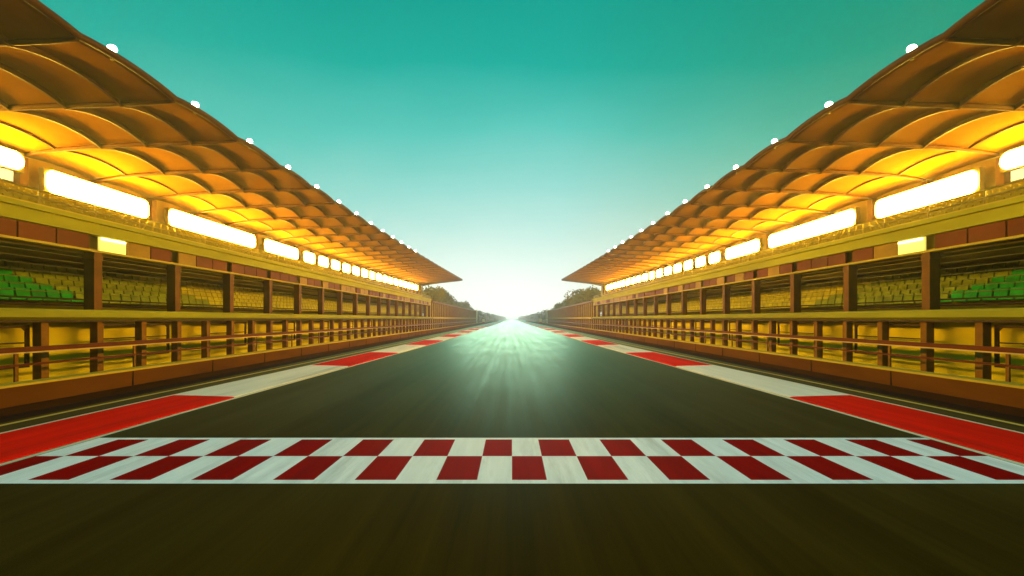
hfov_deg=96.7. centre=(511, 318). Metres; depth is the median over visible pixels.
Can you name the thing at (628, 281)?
floodlight strip
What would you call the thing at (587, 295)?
tree
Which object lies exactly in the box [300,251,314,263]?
floodlight strip
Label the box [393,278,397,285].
floodlight strip
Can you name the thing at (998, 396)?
track wall
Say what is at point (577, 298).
tree
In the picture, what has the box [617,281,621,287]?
floodlight strip
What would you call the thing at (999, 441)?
kerb
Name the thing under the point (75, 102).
grandstand
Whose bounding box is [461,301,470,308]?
tree
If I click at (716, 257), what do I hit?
floodlight strip
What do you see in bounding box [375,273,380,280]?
floodlight strip
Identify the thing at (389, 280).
floodlight strip
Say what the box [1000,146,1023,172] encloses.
floodlight strip
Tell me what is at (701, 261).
floodlight strip
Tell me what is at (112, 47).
roof lamp
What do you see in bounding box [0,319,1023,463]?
apron
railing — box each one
[0,320,481,381]
[542,320,1023,381]
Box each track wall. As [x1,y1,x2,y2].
[0,320,497,416]
[526,320,1023,416]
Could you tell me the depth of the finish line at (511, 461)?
7.58 m
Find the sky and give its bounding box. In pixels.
[39,0,984,318]
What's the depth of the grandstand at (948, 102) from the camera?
22.61 m
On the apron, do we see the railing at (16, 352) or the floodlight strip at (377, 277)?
the railing at (16, 352)
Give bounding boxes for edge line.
[0,324,495,465]
[528,324,1023,465]
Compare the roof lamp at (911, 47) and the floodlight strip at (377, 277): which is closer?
the roof lamp at (911, 47)
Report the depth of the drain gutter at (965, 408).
15.17 m
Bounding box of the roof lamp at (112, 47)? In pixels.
[107,44,116,60]
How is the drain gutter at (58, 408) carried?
on the apron
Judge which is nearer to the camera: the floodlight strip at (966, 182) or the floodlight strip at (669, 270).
the floodlight strip at (966, 182)
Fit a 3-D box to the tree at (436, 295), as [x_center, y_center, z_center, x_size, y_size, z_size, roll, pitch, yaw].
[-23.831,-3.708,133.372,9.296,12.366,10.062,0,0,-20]
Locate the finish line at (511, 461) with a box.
[0,438,1023,483]
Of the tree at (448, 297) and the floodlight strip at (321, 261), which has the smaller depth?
the floodlight strip at (321, 261)
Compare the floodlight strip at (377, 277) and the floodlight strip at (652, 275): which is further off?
the floodlight strip at (377, 277)
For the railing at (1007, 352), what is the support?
on the apron
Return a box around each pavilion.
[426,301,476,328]
[547,301,597,328]
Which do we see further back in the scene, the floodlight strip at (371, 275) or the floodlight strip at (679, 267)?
the floodlight strip at (371, 275)
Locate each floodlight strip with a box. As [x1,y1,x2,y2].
[0,146,23,172]
[39,167,148,218]
[164,207,254,247]
[261,238,297,259]
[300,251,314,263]
[315,255,327,267]
[328,259,339,270]
[340,263,349,273]
[350,266,358,275]
[359,268,366,277]
[368,271,374,279]
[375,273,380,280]
[381,275,386,282]
[387,277,392,283]
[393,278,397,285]
[402,281,406,287]
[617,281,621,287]
[626,278,630,285]
[631,277,636,283]
[637,275,642,282]
[643,273,648,280]
[649,271,655,279]
[657,268,664,277]
[665,266,673,275]
[674,263,683,273]
[684,259,695,270]
[696,255,708,267]
[709,251,723,263]
[726,238,762,259]
[769,207,859,247]
[875,167,984,218]
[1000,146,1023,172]
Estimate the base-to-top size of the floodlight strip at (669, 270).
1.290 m
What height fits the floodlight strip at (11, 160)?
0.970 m
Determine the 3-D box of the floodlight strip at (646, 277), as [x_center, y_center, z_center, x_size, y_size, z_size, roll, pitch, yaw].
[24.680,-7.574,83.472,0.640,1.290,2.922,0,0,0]
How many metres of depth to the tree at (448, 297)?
143.85 m
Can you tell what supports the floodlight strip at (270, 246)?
attached to the grandstand at (75, 102)
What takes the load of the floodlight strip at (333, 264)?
attached to the grandstand at (75, 102)
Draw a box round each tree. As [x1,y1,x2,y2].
[422,285,447,313]
[423,286,450,315]
[436,286,453,304]
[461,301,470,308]
[564,285,601,310]
[580,287,601,312]
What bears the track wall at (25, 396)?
on the apron
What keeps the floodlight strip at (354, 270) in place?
attached to the grandstand at (75, 102)
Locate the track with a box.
[0,319,1023,575]
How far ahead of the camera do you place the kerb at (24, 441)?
11.81 m
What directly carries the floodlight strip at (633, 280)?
attached to the grandstand at (948, 102)
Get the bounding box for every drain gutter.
[0,320,502,422]
[521,320,1023,422]
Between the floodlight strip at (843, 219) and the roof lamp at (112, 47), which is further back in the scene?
the floodlight strip at (843, 219)
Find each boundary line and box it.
[0,322,495,425]
[528,322,1023,425]
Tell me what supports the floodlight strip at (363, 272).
attached to the grandstand at (75, 102)
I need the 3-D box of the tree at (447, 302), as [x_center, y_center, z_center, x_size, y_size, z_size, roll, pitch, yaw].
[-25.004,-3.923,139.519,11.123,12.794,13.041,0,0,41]
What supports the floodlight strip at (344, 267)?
attached to the grandstand at (75, 102)
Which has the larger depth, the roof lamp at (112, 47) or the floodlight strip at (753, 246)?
the floodlight strip at (753, 246)
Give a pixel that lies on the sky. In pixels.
(511, 145)
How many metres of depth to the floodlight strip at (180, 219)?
36.29 m
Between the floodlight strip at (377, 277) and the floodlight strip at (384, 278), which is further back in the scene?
the floodlight strip at (384, 278)
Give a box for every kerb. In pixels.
[0,321,503,462]
[520,321,1023,462]
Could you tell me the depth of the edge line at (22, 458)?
10.48 m
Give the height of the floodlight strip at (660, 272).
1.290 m
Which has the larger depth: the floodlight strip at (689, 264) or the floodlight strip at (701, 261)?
the floodlight strip at (689, 264)
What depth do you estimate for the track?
5.81 m
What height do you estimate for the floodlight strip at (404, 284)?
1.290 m
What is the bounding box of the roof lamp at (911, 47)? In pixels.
[907,44,916,60]
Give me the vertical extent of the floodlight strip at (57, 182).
1.290 m
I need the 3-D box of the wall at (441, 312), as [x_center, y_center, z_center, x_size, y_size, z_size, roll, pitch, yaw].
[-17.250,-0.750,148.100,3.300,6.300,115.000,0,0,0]
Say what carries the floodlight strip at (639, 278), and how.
attached to the grandstand at (948, 102)
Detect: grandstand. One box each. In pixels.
[0,0,462,383]
[561,0,1023,383]
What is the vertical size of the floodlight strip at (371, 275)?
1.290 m
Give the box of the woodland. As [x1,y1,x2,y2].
[477,309,546,321]
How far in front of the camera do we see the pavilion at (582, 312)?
114.74 m
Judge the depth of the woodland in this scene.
387.92 m

